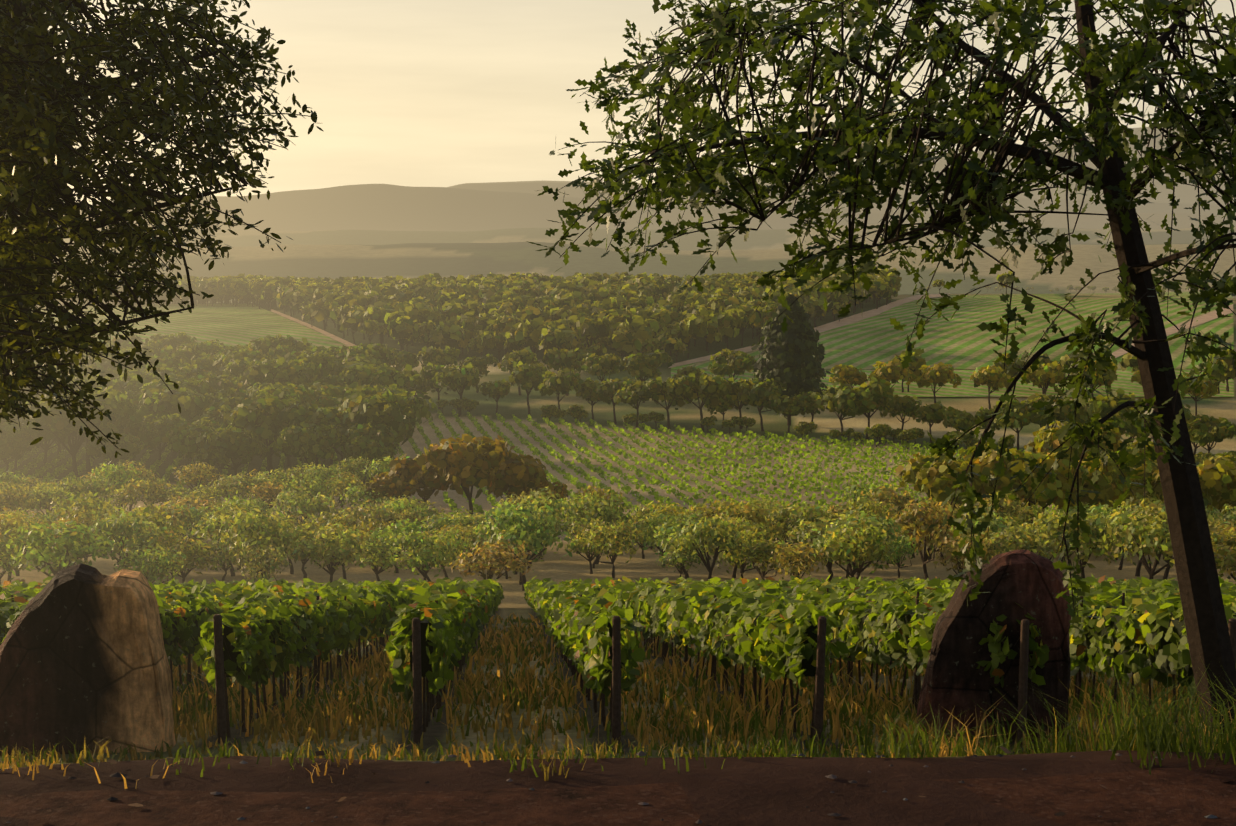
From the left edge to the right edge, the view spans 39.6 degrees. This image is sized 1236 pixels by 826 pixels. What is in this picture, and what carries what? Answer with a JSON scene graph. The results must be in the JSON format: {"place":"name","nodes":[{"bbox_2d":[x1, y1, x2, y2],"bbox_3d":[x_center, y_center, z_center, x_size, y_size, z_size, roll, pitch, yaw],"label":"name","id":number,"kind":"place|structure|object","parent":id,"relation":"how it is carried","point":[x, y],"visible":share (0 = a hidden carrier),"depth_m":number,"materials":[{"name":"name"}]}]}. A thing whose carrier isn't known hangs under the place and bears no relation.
{"place":"outdoors","nodes":[
{"label":"outdoors","id":0,"kind":"place"},
{"bbox_2d":[271,309,356,345],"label":"dirt road","id":1,"kind":"structure","parent":0,"point":[341,340],"depth_m":558.25,"materials":[{"name":"brown soil"}]},
{"bbox_2d":[0,126,1235,825],"bbox_3d":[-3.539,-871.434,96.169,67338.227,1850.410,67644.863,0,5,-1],"label":"ground","id":2,"kind":"structure","parent":0,"point":[382,230],"depth_m":321.21,"materials":[{"name":"green plant"}]},
{"bbox_2d":[0,563,175,755],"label":"boulder","id":3,"kind":"object","parent":2,"relation":"on","point":[83,656],"visible":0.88,"depth_m":23.68,"materials":[{"name":"brown stone"}]},
{"bbox_2d":[0,0,322,457],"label":"tree","id":4,"kind":"object","parent":2,"relation":"on","point":[43,92],"visible":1,"depth_m":10.21,"materials":[{"name":"green plant"}]},
{"bbox_2d":[32,304,351,349],"bbox_3d":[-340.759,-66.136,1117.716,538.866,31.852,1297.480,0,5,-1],"label":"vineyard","id":5,"kind":"object","parent":2,"relation":"on","point":[234,325],"visible":0.25,"depth_m":581.57,"materials":[{"name":"green plant"}]},
{"bbox_2d":[0,409,1219,528],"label":"vineyard vines","id":6,"kind":"object","parent":2,"relation":"on","point":[586,462],"visible":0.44,"depth_m":293.46,"materials":[{"name":"green plant"}]},
{"bbox_2d":[0,574,1235,751],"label":"vineyard vines","id":7,"kind":"object","parent":2,"relation":"on","point":[794,630],"visible":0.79,"depth_m":30.17,"materials":[{"name":"green plant"}]},
{"bbox_2d":[0,455,1235,590],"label":"orchard trees","id":8,"kind":"object","parent":2,"relation":"on","point":[259,534],"visible":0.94,"depth_m":155.90,"materials":[{"name":"green plant"}]},
{"bbox_2d":[0,612,1235,788],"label":"grass","id":9,"kind":"structure","parent":2,"relation":"on","point":[1151,733],"depth_m":26.23,"materials":[{"name":"green plant"}]},
{"bbox_2d":[0,331,1235,528],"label":"oak tree","id":10,"kind":"object","parent":2,"relation":"on","point":[310,403],"visible":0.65,"depth_m":273.68,"materials":[{"name":"green plant"}]},
{"bbox_2d":[36,268,1235,393],"bbox_3d":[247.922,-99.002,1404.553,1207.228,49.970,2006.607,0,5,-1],"label":"forest","id":11,"kind":"object","parent":2,"relation":"on","point":[596,313],"visible":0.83,"depth_m":533.74,"materials":[{"name":"green plant"}]},
{"bbox_2d":[105,334,1235,465],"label":"row of trees","id":12,"kind":"object","parent":2,"relation":"on","point":[526,369],"visible":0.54,"depth_m":359.85,"materials":[{"name":"green plant"}]},
{"bbox_2d":[747,293,831,425],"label":"tree","id":13,"kind":"object","parent":2,"relation":"on","point":[791,363],"visible":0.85,"depth_m":353.37,"materials":[{"name":"green plant"}]},
{"bbox_2d":[526,0,1235,750],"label":"oak tree","id":14,"kind":"object","parent":2,"relation":"on","point":[902,152],"visible":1,"depth_m":13.22,"materials":[{"name":"green plant"}]},
{"bbox_2d":[671,369,1233,396],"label":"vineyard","id":15,"kind":"object","parent":2,"relation":"on","point":[966,388],"visible":0.15,"depth_m":420.70,"materials":[{"name":"green plant"}]},
{"bbox_2d":[671,291,1233,369],"bbox_3d":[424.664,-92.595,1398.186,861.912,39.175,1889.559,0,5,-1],"label":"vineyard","id":16,"kind":"object","parent":2,"relation":"on","point":[959,340],"visible":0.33,"depth_m":525.82,"materials":[{"name":"green plant"}]},
{"bbox_2d":[916,550,1070,741],"bbox_3d":[5.397,3.558,24.860,2.227,3.158,0.920,0,5,3],"label":"boulder","id":17,"kind":"object","parent":2,"relation":"on","point":[1030,583],"visible":0.77,"depth_m":24.50,"materials":[{"name":"brown stone"}]},
{"bbox_2d":[0,757,1235,825],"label":"dirt path","id":18,"kind":"structure","parent":0,"point":[1179,796],"depth_m":4.94,"materials":[{"name":"brown soil"}]},
{"bbox_2d":[0,746,1234,823],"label":"road pebbles and leaves","id":19,"kind":"object","parent":18,"relation":"on","point":[639,753],"visible":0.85,"depth_m":5.18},
{"bbox_2d":[44,0,1235,209],"label":"sky","id":20,"kind":"structure","parent":0,"point":[412,93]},
{"bbox_2d":[669,293,949,367],"bbox_3d":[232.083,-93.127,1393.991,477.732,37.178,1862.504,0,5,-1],"label":"dirt road","id":21,"kind":"structure","parent":0,"point":[848,320],"depth_m":582.40,"materials":[{"name":"brown soil"}]},
{"bbox_2d":[1110,304,1232,359],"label":"dirt road","id":22,"kind":"structure","parent":0,"point":[1204,318],"depth_m":550.29,"materials":[{"name":"brown soil"}]}
]}

